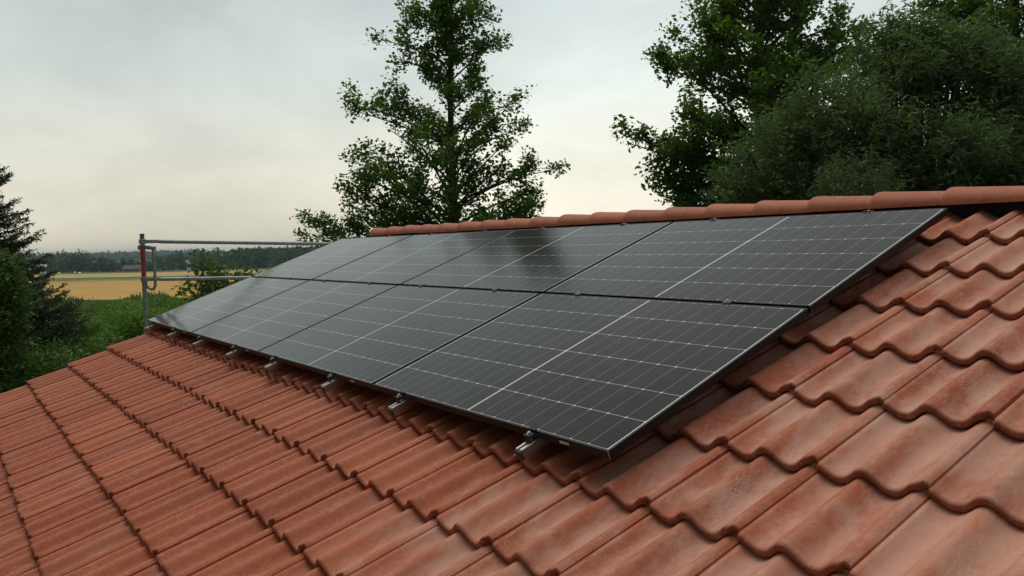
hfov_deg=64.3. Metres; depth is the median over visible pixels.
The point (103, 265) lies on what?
tree
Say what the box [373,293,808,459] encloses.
solar panel
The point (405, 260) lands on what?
solar panel
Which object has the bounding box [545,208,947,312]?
solar panel
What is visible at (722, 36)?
alder tree
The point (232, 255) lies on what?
tree
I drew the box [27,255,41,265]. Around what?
tree
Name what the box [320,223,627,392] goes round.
mounting rail
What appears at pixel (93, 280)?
stubble field
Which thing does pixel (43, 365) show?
bush
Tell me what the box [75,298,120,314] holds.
bush
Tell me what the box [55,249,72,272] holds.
tree
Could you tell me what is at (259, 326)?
solar panel
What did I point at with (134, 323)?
bush
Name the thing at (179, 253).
tree
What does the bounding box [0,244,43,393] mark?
leafy tree
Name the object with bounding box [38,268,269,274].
field margin
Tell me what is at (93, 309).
bush
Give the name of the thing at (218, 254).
tree
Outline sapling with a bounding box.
[171,248,261,305]
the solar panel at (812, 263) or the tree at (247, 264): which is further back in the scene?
the tree at (247, 264)
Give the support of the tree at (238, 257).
on the ground at (161, 270)
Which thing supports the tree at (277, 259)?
on the ground at (161, 270)
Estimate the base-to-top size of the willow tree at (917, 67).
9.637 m
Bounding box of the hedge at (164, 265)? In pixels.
[48,261,281,272]
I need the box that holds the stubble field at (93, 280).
[29,279,139,282]
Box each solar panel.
[147,277,308,335]
[191,280,397,354]
[252,235,411,280]
[258,285,539,388]
[312,230,513,284]
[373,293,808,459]
[401,222,672,293]
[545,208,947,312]
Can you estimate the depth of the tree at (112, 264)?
608.07 m
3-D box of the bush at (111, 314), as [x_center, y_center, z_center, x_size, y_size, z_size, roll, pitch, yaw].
[-11.824,2.298,25.066,2.509,3.940,2.933,-3,4,-35]
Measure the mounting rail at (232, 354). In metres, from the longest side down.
2.452 x 0.150 x 0.040 m
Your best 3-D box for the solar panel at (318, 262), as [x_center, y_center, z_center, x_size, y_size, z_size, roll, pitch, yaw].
[-1.908,-0.314,8.478,1.135,0.032,1.722,-28,17,-32]
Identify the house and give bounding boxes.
[0,186,1023,575]
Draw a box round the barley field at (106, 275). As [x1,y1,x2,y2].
[24,270,264,279]
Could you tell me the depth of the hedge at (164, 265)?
608.09 m
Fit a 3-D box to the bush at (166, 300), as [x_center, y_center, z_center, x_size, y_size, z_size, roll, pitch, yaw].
[-21.142,2.037,50.108,3.104,3.683,3.430,-3,4,-35]
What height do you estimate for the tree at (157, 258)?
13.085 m
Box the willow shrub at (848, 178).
[808,141,909,199]
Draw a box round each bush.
[1,332,97,391]
[56,301,109,323]
[57,332,137,365]
[60,305,113,348]
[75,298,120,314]
[89,300,164,351]
[89,301,162,331]
[109,296,142,311]
[122,304,165,312]
[142,292,183,311]
[159,295,190,312]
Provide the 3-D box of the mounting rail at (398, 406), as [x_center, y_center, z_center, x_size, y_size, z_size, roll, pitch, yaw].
[0.372,0.093,4.375,2.452,0.150,0.040,-28,17,-32]
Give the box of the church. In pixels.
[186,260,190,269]
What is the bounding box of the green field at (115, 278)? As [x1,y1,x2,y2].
[25,274,249,280]
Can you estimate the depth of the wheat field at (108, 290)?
292.21 m
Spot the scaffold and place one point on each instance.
(142, 247)
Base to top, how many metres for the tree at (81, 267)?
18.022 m
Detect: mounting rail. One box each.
[145,237,353,331]
[167,235,390,339]
[192,233,433,348]
[225,230,484,359]
[264,227,545,373]
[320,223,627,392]
[388,218,717,416]
[515,210,873,460]
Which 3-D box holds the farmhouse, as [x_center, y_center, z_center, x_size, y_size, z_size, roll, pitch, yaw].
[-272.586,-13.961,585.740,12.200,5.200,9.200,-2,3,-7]
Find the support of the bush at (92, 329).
on the ground at (161, 270)
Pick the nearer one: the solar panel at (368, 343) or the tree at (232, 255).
the solar panel at (368, 343)
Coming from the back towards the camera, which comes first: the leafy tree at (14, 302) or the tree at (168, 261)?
the tree at (168, 261)
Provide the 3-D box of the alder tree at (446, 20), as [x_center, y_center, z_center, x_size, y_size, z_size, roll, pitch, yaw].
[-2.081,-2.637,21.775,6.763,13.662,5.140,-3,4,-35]
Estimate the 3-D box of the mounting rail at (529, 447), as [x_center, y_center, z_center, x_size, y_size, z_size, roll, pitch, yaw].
[0.955,0.122,3.556,2.452,0.150,0.040,-27,17,-32]
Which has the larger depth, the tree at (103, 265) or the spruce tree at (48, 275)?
the tree at (103, 265)
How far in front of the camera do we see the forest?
1942.12 m
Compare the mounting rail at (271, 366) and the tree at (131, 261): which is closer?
the mounting rail at (271, 366)
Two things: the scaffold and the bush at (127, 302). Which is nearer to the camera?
the scaffold
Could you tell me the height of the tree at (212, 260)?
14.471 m
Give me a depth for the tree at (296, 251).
625.00 m
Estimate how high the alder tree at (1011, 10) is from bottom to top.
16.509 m
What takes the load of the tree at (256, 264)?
on the ground at (161, 270)
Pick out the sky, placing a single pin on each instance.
(121, 121)
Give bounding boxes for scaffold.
[138,234,331,333]
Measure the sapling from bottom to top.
5.417 m
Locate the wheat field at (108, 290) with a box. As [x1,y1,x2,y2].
[28,280,234,300]
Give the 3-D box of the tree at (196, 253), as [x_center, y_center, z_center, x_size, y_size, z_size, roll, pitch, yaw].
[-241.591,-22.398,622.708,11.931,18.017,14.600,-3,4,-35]
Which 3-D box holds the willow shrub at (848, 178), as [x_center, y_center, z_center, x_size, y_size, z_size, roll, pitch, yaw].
[5.413,1.114,12.682,1.627,6.763,1.965,-2,3,-9]
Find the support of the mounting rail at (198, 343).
attached to the house
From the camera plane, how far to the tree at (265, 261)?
600.78 m
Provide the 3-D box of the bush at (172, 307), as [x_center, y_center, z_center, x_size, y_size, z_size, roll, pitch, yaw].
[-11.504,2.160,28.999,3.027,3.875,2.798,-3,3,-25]
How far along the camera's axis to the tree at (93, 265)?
595.20 m
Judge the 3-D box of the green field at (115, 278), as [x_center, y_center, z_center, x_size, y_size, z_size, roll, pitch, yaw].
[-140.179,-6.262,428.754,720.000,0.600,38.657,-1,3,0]
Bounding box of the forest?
[25,248,263,261]
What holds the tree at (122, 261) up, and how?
on the ground at (161, 270)
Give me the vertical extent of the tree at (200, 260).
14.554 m
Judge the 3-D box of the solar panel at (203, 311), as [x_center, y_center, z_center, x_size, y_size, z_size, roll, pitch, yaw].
[-2.780,0.141,7.875,1.135,0.032,1.722,-27,17,-32]
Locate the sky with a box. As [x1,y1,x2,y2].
[0,0,1023,254]
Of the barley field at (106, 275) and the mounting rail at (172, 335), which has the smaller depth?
the mounting rail at (172, 335)
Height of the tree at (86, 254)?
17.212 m
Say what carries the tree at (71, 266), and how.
on the ground at (161, 270)
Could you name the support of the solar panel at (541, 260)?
attached to the mounting rail at (329, 385)
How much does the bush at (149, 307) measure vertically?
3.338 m
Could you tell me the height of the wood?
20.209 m
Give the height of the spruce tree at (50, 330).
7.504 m
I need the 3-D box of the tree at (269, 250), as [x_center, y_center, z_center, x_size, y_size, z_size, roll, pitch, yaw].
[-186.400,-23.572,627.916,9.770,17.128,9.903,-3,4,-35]
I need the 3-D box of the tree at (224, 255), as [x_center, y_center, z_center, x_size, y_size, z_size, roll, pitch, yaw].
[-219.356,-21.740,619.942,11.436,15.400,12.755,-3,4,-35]
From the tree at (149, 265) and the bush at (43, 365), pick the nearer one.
the bush at (43, 365)
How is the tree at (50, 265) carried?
on the ground at (161, 270)
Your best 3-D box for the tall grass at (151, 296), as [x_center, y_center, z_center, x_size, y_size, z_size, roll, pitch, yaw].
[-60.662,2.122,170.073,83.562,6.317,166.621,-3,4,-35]
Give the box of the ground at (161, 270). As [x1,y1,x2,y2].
[60,260,271,272]
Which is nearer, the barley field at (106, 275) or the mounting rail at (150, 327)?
the mounting rail at (150, 327)
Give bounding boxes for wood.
[227,245,320,263]
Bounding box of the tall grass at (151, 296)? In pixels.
[42,290,193,319]
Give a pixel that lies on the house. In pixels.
(870, 422)
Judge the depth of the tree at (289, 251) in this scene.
601.72 m
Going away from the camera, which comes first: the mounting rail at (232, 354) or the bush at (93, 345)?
the mounting rail at (232, 354)
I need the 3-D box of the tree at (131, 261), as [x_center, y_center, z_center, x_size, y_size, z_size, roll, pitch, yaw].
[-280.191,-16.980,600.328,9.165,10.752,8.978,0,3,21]
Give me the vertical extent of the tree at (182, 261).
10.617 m
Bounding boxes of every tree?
[0,164,100,361]
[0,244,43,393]
[21,259,89,357]
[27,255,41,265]
[42,252,57,272]
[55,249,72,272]
[62,252,80,272]
[70,249,87,272]
[80,250,90,271]
[85,256,103,271]
[97,255,106,271]
[106,257,118,271]
[119,257,126,270]
[126,258,137,264]
[146,260,152,270]
[151,255,161,269]
[157,255,174,270]
[173,250,187,268]
[179,256,193,269]
[188,247,199,269]
[198,251,206,268]
[200,251,220,267]
[211,247,223,263]
[219,250,231,267]
[227,250,235,266]
[235,247,245,268]
[240,248,254,267]
[243,247,264,268]
[253,246,269,268]
[265,247,274,266]
[268,248,290,266]
[282,245,293,259]
[285,246,304,258]
[289,0,570,249]
[609,0,885,206]
[699,0,1023,204]
[908,0,1023,147]
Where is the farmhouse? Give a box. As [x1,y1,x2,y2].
[122,265,140,271]

